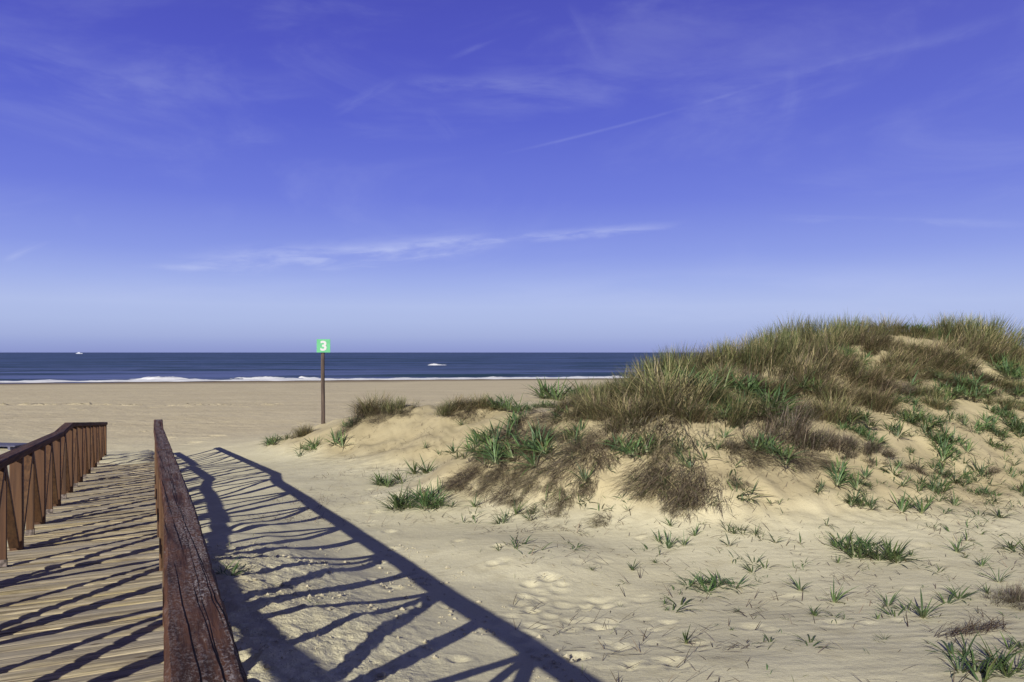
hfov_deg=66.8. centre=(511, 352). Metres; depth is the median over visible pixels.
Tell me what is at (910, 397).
beach plant
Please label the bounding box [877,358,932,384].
marram tussock
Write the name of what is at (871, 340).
marram tussock
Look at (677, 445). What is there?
beach plant
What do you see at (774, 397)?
beach plant
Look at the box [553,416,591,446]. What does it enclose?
beach plant
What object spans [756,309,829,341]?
marram tussock
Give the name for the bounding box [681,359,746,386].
marram tussock
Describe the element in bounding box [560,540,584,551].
beach plant
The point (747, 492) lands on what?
beach plant
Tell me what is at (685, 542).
beach plant
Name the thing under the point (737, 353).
marram tussock
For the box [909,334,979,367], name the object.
marram tussock
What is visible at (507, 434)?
beach plant
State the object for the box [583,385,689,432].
marram tussock
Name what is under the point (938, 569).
beach plant
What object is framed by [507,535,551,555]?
beach plant
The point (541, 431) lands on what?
marram tussock
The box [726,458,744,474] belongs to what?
beach plant
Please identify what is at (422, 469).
beach plant
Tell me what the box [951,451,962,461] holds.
beach plant
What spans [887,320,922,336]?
marram tussock
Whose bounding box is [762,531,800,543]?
beach plant
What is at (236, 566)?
beach plant
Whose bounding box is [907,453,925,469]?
beach plant
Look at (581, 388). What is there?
beach plant
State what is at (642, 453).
beach plant
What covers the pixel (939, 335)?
beach plant
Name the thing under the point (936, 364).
marram tussock
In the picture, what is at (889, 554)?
beach plant
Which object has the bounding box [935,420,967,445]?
beach plant
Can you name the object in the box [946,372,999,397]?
beach plant
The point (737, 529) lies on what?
beach plant
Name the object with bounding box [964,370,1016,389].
marram tussock
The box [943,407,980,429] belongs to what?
beach plant
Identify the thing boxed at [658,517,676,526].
beach plant
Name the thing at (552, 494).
beach plant
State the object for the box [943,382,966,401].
beach plant
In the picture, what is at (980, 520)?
beach plant
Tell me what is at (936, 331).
marram tussock
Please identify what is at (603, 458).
marram tussock
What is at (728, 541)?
beach plant
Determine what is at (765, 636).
beach plant
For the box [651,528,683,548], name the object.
beach plant
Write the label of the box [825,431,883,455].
marram tussock
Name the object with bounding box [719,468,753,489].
marram tussock
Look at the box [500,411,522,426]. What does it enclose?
beach plant
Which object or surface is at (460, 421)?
beach plant
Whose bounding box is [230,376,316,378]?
breaking wave
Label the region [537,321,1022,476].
marram grass
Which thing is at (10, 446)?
timber platform
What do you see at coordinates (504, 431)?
marram tussock
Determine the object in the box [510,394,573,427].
marram tussock
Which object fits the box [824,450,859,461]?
marram tussock
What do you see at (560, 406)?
marram tussock
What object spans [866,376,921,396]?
marram tussock
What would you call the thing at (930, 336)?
marram tussock
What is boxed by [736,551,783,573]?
beach plant
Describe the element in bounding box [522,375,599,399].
beach plant
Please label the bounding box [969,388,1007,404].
marram tussock
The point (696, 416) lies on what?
marram tussock
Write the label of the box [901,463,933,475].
marram tussock
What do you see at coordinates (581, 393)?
marram tussock
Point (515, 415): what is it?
beach plant
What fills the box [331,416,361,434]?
marram tussock
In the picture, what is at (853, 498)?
beach plant
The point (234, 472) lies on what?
ground
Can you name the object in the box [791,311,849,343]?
marram tussock
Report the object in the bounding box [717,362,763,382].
marram tussock
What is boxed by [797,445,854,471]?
marram tussock
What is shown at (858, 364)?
marram tussock
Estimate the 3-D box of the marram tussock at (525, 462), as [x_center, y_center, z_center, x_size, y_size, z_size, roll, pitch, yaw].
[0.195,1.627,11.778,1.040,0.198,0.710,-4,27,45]
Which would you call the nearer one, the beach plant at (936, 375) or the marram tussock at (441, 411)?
the beach plant at (936, 375)
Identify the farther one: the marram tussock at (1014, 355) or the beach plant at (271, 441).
the beach plant at (271, 441)
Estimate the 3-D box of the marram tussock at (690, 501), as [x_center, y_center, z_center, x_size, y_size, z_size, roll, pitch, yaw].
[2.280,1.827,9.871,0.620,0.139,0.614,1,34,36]
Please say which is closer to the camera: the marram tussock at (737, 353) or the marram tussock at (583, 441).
the marram tussock at (583, 441)
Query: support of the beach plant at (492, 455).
on the ground at (234, 472)
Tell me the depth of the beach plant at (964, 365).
14.83 m
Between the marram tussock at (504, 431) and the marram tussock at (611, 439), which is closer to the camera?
the marram tussock at (611, 439)
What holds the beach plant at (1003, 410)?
on the ground at (234, 472)
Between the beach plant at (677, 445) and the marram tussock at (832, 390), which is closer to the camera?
the beach plant at (677, 445)
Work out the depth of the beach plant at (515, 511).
10.62 m
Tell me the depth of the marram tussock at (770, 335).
14.38 m
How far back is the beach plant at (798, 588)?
7.32 m
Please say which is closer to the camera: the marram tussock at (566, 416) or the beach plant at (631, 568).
the beach plant at (631, 568)
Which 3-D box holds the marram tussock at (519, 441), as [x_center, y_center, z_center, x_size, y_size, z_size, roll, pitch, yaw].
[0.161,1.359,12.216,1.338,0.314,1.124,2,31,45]
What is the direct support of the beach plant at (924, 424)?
on the ground at (234, 472)
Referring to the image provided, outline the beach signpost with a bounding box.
[317,339,329,423]
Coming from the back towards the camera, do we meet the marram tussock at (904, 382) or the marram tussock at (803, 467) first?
the marram tussock at (904, 382)
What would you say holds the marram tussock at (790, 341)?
on the ground at (234, 472)
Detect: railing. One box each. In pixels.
[0,422,107,566]
[153,419,247,681]
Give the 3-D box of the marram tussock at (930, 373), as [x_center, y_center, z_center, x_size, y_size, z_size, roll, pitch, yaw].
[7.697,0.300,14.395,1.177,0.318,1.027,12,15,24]
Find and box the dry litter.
[226,381,1023,681]
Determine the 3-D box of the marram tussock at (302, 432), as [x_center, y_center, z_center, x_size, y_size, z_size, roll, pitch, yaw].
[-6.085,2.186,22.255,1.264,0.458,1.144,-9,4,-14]
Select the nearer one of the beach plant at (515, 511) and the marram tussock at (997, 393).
the beach plant at (515, 511)
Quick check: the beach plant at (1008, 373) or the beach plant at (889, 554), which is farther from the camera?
the beach plant at (1008, 373)
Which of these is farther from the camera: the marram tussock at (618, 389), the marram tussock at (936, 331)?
the marram tussock at (936, 331)
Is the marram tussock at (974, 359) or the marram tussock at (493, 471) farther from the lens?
the marram tussock at (974, 359)
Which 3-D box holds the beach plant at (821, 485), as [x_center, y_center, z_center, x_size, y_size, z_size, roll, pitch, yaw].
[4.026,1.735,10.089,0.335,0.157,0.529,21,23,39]
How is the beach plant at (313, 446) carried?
on the ground at (234, 472)
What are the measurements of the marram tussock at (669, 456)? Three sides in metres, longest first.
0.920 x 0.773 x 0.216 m
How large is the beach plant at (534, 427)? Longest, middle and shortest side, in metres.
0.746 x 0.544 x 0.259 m
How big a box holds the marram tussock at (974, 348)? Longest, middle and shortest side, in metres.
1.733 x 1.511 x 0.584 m
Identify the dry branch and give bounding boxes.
[718,638,767,649]
[906,610,1019,643]
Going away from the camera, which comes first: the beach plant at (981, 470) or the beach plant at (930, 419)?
the beach plant at (981, 470)
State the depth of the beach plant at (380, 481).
14.21 m
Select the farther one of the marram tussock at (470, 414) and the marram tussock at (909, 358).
the marram tussock at (470, 414)
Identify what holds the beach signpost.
on the ground at (234, 472)
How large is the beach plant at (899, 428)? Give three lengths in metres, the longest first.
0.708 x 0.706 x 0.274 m
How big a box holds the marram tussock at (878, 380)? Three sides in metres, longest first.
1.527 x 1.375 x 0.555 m
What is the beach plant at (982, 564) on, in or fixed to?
on the ground at (234, 472)
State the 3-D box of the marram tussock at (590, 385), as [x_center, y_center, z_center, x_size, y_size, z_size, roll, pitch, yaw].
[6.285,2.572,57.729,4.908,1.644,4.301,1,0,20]
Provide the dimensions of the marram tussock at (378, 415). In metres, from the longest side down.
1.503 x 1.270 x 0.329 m
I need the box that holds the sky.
[0,0,1023,351]
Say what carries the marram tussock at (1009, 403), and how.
on the ground at (234, 472)
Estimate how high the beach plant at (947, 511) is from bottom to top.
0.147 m
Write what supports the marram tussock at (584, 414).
on the ground at (234, 472)
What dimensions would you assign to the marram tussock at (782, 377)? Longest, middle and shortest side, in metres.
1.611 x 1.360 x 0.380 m
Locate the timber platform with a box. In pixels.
[0,442,26,449]
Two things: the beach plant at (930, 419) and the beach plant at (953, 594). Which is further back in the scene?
the beach plant at (930, 419)
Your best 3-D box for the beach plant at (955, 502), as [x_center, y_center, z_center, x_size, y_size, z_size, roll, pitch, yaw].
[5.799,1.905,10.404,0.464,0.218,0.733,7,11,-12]
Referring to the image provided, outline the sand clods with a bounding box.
[207,542,594,681]
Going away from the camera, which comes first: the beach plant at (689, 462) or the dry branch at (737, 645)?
the dry branch at (737, 645)
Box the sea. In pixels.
[0,352,711,383]
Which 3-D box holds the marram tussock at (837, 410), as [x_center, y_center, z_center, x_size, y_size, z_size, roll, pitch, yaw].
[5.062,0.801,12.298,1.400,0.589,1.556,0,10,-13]
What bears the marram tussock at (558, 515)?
on the ground at (234, 472)
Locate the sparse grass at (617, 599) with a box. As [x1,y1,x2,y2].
[225,502,1023,681]
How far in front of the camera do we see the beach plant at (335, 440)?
19.44 m
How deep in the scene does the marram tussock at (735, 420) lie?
11.75 m
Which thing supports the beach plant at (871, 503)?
on the ground at (234, 472)
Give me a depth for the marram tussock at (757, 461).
10.58 m
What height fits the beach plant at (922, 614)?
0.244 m
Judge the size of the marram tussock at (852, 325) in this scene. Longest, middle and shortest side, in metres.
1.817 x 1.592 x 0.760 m
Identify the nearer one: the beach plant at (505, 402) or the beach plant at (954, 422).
the beach plant at (954, 422)
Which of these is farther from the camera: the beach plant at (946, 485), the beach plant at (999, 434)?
the beach plant at (999, 434)
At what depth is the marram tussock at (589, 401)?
12.38 m
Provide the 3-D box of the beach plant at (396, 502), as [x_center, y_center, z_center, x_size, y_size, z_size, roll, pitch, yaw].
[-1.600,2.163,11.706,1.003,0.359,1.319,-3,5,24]
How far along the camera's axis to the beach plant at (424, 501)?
11.48 m
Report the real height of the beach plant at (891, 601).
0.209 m
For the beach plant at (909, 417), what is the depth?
12.61 m
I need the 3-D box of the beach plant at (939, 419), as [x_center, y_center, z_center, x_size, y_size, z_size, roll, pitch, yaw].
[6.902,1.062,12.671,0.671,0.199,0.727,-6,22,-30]
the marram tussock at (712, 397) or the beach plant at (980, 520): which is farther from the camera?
the marram tussock at (712, 397)
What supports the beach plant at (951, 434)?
on the ground at (234, 472)
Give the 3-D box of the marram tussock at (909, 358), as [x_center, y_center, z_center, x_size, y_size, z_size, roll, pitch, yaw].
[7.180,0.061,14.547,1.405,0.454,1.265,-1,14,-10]
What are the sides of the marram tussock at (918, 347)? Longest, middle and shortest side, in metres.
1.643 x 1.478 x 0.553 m
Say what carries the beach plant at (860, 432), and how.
on the ground at (234, 472)
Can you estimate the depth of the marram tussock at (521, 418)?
13.24 m
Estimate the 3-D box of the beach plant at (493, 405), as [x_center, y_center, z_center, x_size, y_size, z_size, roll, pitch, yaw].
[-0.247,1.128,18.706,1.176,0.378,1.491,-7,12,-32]
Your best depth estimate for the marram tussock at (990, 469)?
11.49 m
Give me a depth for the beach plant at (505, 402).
18.76 m
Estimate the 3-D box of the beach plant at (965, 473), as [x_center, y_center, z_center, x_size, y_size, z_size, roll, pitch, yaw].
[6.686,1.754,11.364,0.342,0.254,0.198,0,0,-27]
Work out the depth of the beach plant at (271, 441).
22.41 m
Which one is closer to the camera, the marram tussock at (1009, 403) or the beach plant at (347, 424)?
the marram tussock at (1009, 403)
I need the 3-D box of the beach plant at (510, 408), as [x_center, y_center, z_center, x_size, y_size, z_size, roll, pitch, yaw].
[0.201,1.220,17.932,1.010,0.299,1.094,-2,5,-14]
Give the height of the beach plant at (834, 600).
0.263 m
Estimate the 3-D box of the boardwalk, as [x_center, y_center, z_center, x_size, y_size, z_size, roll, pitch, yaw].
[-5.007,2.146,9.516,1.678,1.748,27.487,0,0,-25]
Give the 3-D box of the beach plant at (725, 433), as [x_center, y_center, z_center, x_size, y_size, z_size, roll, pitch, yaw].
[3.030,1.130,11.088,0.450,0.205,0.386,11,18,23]
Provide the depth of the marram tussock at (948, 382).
14.21 m
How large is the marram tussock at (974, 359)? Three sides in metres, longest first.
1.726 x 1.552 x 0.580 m
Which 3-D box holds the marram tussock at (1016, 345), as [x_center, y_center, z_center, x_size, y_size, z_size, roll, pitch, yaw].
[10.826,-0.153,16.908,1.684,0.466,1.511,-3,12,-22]
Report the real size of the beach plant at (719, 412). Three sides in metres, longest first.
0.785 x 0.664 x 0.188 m
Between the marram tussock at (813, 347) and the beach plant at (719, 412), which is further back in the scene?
the marram tussock at (813, 347)
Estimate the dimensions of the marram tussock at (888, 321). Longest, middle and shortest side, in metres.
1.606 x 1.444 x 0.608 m
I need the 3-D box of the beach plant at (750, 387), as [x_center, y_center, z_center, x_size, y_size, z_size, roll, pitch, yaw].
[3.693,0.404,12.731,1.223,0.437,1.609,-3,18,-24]
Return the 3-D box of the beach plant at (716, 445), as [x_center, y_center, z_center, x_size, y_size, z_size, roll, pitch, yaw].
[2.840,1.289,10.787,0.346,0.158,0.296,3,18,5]
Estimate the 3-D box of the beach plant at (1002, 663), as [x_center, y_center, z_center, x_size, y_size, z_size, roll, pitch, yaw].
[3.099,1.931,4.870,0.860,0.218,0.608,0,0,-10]
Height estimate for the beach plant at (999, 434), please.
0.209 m
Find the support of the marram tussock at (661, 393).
on the ground at (234, 472)
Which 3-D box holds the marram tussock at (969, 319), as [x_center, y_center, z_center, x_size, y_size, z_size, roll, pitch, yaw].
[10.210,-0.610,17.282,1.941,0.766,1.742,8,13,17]
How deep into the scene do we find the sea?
262.19 m
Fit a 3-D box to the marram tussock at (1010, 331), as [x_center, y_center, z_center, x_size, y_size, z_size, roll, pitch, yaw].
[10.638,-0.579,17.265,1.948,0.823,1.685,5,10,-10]
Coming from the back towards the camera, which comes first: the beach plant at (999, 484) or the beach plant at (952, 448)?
the beach plant at (952, 448)
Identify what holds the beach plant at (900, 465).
on the ground at (234, 472)
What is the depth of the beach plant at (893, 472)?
10.89 m
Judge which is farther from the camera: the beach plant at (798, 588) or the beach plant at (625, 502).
the beach plant at (625, 502)
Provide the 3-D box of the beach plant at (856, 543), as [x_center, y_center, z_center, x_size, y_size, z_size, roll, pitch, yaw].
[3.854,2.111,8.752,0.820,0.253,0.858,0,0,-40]
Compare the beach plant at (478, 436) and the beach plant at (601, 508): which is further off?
the beach plant at (478, 436)
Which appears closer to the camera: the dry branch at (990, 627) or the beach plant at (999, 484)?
the dry branch at (990, 627)
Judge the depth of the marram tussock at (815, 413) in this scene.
12.16 m
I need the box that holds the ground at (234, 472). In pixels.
[0,334,1023,681]
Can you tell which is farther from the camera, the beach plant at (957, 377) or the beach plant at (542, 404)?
the beach plant at (542, 404)
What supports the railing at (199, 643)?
attached to the boardwalk
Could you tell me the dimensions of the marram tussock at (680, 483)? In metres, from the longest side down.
1.339 x 1.132 x 0.293 m
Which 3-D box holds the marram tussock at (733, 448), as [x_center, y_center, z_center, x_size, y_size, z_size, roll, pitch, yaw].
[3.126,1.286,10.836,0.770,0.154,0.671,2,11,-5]
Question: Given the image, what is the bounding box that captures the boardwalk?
[0,454,163,681]
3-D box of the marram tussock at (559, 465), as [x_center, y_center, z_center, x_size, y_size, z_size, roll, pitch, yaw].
[0.788,1.506,11.003,1.424,0.334,1.196,3,32,43]
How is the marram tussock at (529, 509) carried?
on the ground at (234, 472)
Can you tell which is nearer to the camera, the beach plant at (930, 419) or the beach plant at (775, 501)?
the beach plant at (775, 501)
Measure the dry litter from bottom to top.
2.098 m
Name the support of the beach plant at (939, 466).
on the ground at (234, 472)
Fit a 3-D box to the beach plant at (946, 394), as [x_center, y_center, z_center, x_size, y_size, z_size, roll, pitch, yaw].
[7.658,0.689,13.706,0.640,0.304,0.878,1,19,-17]
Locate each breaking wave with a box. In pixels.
[134,376,186,379]
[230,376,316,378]
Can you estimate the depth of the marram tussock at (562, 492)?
10.58 m
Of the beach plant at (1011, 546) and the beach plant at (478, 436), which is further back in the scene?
the beach plant at (478, 436)
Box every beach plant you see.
[215,556,251,575]
[257,432,290,446]
[287,435,326,456]
[321,428,350,447]
[339,412,368,427]
[364,467,412,486]
[373,482,428,511]
[397,453,439,474]
[397,477,455,511]
[430,501,459,510]
[442,419,501,453]
[452,418,469,424]
[454,439,505,465]
[454,507,484,523]
[464,493,485,507]
[474,430,520,465]
[475,413,518,449]
[480,392,526,410]
[490,508,517,523]
[494,395,519,409]
[494,535,534,550]
[497,421,565,475]
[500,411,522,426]
[502,401,542,412]
[507,405,533,424]
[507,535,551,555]
[509,498,531,514]
[521,507,542,520]
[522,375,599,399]
[527,418,547,435]
[527,499,554,513]
[530,398,560,408]
[531,474,573,505]
[545,403,574,424]
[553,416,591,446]
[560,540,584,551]
[561,382,597,395]
[568,462,595,485]
[573,492,596,505]
[590,496,613,514]
[600,428,665,458]
[611,493,632,511]
[627,431,672,457]
[627,559,642,570]
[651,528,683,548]
[652,596,700,613]
[654,471,677,491]
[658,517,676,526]
[660,364,734,389]
[660,568,757,599]
[666,433,690,454]
[672,437,725,466]
[672,452,699,469]
[675,529,690,545]
[678,393,702,415]
[678,624,705,643]
[687,523,700,535]
[698,386,779,416]
[698,436,717,446]
[704,400,733,422]
[705,361,778,397]
[706,441,722,449]
[710,426,736,439]
[718,533,742,545]
[725,478,777,507]
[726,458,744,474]
[727,524,751,535]
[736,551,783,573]
[741,381,809,415]
[742,428,810,469]
[748,524,761,534]
[752,634,774,643]
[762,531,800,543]
[763,498,785,503]
[774,371,835,393]
[778,571,811,591]
[791,632,834,648]
[804,604,826,614]
[811,478,828,494]
[815,580,860,603]
[821,455,872,490]
[822,529,922,566]
[822,610,844,623]
[825,528,894,555]
[827,341,864,359]
[833,419,874,437]
[839,484,867,506]
[842,406,890,427]
[842,492,864,506]
[847,488,884,510]
[854,428,870,440]
[855,425,877,436]
[856,478,874,489]
[857,346,872,362]
[864,429,890,450]
[866,452,903,479]
[872,587,933,616]
[878,417,914,440]
[882,389,932,407]
[882,405,926,424]
[886,489,934,514]
[888,407,942,432]
[892,474,914,489]
[894,456,906,468]
[896,365,921,389]
[899,321,937,333]
[900,409,921,427]
[902,445,917,454]
[904,400,928,421]
[906,588,957,618]
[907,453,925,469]
[911,481,927,492]
[913,422,957,447]
[914,470,950,492]
[916,450,952,469]
[917,412,939,424]
[917,563,946,574]
[919,411,952,427]
[920,489,947,502]
[921,640,992,665]
[923,429,955,453]
[923,456,959,475]
[924,481,939,493]
[925,367,950,378]
[925,423,957,442]
[926,397,957,409]
[927,434,958,464]
[928,326,955,342]
[928,486,964,505]
[929,379,958,402]
[930,476,957,492]
[933,582,984,603]
[934,380,987,398]
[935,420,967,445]
[936,464,965,485]
[936,637,1023,681]
[937,506,959,514]
[938,533,981,554]
[939,412,974,430]
[941,524,983,546]
[943,371,974,384]
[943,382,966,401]
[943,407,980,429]
[943,443,965,453]
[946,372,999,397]
[948,356,981,371]
[949,630,1012,658]
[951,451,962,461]
[952,435,980,455]
[954,460,991,478]
[956,376,984,387]
[956,472,981,486]
[958,455,994,476]
[960,466,978,478]
[961,415,998,432]
[964,513,1002,525]
[966,482,1006,498]
[967,506,1018,518]
[972,554,994,567]
[975,559,1014,582]
[977,408,1000,423]
[977,416,1014,443]
[978,581,996,593]
[981,400,1021,421]
[981,478,1015,489]
[983,434,1016,452]
[983,495,1005,503]
[984,355,1023,380]
[986,348,1023,363]
[987,425,1006,436]
[988,407,1008,417]
[994,535,1023,554]
[995,411,1023,434]
[997,451,1022,465]
[999,630,1023,655]
[1002,465,1018,478]
[1007,386,1023,396]
[1007,479,1023,495]
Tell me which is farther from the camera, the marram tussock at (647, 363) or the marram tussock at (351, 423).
the marram tussock at (351, 423)
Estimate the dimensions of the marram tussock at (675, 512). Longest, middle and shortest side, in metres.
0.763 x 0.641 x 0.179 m
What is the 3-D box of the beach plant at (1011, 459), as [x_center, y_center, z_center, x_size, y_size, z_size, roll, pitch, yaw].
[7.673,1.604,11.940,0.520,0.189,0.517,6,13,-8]
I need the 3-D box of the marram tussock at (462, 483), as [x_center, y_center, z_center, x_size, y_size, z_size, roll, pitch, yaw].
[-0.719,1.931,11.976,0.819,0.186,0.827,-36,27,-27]
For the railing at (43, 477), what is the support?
attached to the boardwalk
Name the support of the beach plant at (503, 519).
on the ground at (234, 472)
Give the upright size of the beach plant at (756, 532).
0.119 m
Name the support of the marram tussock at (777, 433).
on the ground at (234, 472)
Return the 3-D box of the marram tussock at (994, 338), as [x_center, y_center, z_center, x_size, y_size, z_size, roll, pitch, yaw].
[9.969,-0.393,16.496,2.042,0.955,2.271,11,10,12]
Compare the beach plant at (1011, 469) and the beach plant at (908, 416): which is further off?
the beach plant at (908, 416)
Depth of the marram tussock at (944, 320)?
16.90 m
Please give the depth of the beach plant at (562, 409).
12.82 m
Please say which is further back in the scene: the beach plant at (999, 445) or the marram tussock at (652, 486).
the beach plant at (999, 445)
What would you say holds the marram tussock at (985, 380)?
on the ground at (234, 472)
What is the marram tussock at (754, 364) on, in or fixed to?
on the ground at (234, 472)
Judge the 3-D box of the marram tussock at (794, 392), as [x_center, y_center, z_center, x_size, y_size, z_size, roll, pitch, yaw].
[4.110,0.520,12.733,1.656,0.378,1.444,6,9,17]
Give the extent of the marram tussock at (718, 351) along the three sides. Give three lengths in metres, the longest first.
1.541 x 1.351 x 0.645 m
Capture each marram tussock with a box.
[285,422,313,437]
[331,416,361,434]
[336,406,374,426]
[345,389,397,416]
[359,405,402,426]
[377,394,421,414]
[388,404,422,417]
[425,402,493,422]
[429,393,484,415]
[432,400,460,416]
[432,468,467,495]
[437,465,483,495]
[456,391,502,411]
[456,455,528,484]
[456,456,488,482]
[459,439,503,467]
[462,482,495,498]
[473,461,506,496]
[486,416,530,438]
[487,475,524,507]
[490,419,545,467]
[491,406,537,427]
[498,457,538,487]
[502,489,529,508]
[505,462,547,498]
[506,452,550,471]
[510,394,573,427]
[510,427,564,458]
[511,503,541,514]
[513,418,573,441]
[522,431,597,495]
[529,473,567,496]
[537,482,586,512]
[538,502,573,518]
[543,419,592,445]
[547,397,593,425]
[549,393,590,411]
[554,419,605,456]
[555,383,609,407]
[561,398,609,418]
[563,385,628,421]
[567,429,641,474]
[568,475,600,502]
[571,378,605,395]
[578,423,634,454]
[579,410,638,432]
[579,512,615,526]
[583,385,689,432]
[591,375,644,404]
[594,373,635,394]
[599,442,702,509]
[600,352,734,416]
[609,396,725,458]
[611,352,690,388]
[618,445,676,481]
[622,469,661,504]
[632,448,726,511]
[633,342,709,375]
[647,437,703,463]
[656,341,737,375]
[656,397,724,424]
[659,488,697,522]
[670,482,712,512]
[672,374,748,404]
[675,466,735,517]
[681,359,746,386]
[689,338,738,371]
[694,335,757,369]
[707,331,774,368]
[708,389,780,429]
[711,429,799,473]
[712,336,809,377]
[714,419,802,448]
[714,437,753,453]
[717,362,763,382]
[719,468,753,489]
[733,371,807,397]
[735,321,838,363]
[738,323,793,360]
[738,366,824,388]
[740,403,830,444]
[744,372,804,400]
[745,394,819,420]
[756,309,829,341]
[766,437,843,475]
[770,346,853,392]
[778,331,841,361]
[783,424,840,456]
[786,370,863,405]
[788,396,840,423]
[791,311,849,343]
[794,317,873,352]
[795,389,882,425]
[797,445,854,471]
[798,339,865,377]
[799,424,858,452]
[818,307,899,343]
[822,315,895,341]
[824,378,897,405]
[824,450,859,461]
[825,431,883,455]
[832,359,907,398]
[835,322,912,350]
[839,356,889,379]
[847,383,917,414]
[857,312,915,334]
[858,440,907,458]
[858,455,891,466]
[859,336,906,356]
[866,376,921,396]
[871,343,932,371]
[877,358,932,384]
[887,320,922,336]
[888,332,957,360]
[893,323,938,339]
[896,378,935,396]
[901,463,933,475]
[903,348,969,374]
[906,312,993,341]
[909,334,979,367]
[910,381,950,399]
[911,361,955,379]
[916,394,965,411]
[917,323,953,338]
[926,309,1023,349]
[929,469,955,478]
[930,329,1004,357]
[932,341,997,375]
[938,314,1023,356]
[938,375,963,386]
[939,374,988,392]
[950,367,1007,383]
[954,311,1023,348]
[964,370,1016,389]
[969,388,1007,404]
[975,464,1005,476]
[979,341,1023,366]
[979,579,1023,603]
[983,394,1023,410]
[987,590,1023,610]
[989,383,1019,396]
[993,353,1023,374]
[999,338,1023,354]
[999,375,1023,393]
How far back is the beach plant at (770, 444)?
10.71 m
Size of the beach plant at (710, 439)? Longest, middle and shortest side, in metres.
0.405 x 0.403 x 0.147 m
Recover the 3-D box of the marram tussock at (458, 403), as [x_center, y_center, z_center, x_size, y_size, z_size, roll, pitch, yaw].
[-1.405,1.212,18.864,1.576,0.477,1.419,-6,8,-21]
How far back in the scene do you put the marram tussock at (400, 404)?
20.43 m
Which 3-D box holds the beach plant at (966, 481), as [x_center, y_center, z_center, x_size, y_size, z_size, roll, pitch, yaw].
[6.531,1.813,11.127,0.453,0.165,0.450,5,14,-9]
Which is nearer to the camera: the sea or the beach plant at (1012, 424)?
the beach plant at (1012, 424)
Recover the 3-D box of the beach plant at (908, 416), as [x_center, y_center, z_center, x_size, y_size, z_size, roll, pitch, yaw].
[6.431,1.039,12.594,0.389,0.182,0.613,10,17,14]
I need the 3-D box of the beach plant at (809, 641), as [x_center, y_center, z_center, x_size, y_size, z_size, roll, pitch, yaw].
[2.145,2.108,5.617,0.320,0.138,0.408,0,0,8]
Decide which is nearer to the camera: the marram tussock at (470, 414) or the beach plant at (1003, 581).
the beach plant at (1003, 581)
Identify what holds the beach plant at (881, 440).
on the ground at (234, 472)
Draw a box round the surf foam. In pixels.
[0,376,626,382]
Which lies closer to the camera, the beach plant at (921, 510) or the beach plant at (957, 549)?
the beach plant at (957, 549)
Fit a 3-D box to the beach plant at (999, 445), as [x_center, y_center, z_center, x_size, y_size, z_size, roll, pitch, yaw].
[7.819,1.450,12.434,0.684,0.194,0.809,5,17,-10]
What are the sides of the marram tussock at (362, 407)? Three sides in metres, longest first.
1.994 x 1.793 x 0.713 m
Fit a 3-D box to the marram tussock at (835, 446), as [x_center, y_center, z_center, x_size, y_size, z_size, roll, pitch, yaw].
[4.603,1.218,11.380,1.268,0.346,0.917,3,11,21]
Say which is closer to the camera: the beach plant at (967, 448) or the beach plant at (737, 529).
the beach plant at (737, 529)
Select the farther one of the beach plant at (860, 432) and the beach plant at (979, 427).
the beach plant at (979, 427)
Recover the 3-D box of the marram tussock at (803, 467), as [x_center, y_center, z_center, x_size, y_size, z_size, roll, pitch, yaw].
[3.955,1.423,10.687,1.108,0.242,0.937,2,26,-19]
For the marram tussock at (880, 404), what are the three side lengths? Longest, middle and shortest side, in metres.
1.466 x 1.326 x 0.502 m
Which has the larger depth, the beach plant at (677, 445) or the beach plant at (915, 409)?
the beach plant at (915, 409)
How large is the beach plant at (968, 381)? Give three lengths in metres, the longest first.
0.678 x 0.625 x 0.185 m
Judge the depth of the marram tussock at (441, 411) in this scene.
18.66 m
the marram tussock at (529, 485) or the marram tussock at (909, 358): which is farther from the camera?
the marram tussock at (909, 358)
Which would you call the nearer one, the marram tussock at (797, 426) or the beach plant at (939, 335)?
the marram tussock at (797, 426)
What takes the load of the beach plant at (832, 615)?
on the ground at (234, 472)
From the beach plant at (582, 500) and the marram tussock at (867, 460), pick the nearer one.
the beach plant at (582, 500)
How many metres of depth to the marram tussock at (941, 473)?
11.20 m
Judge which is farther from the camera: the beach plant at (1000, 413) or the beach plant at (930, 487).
the beach plant at (1000, 413)
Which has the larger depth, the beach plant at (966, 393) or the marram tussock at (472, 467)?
the beach plant at (966, 393)
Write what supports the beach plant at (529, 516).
on the ground at (234, 472)
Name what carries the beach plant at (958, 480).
on the ground at (234, 472)
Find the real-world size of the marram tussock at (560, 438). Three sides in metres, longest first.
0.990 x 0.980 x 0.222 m
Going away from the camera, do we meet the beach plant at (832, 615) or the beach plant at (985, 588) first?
the beach plant at (832, 615)
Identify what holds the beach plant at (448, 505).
on the ground at (234, 472)
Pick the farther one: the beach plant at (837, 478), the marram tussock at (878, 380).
the marram tussock at (878, 380)
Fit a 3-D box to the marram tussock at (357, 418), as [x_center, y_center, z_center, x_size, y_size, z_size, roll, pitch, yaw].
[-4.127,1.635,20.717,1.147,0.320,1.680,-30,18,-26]
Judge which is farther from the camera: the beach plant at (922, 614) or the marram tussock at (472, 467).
the marram tussock at (472, 467)
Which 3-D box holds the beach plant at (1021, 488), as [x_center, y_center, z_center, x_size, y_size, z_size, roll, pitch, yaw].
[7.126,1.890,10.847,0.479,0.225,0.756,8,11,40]
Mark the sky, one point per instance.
(176, 175)

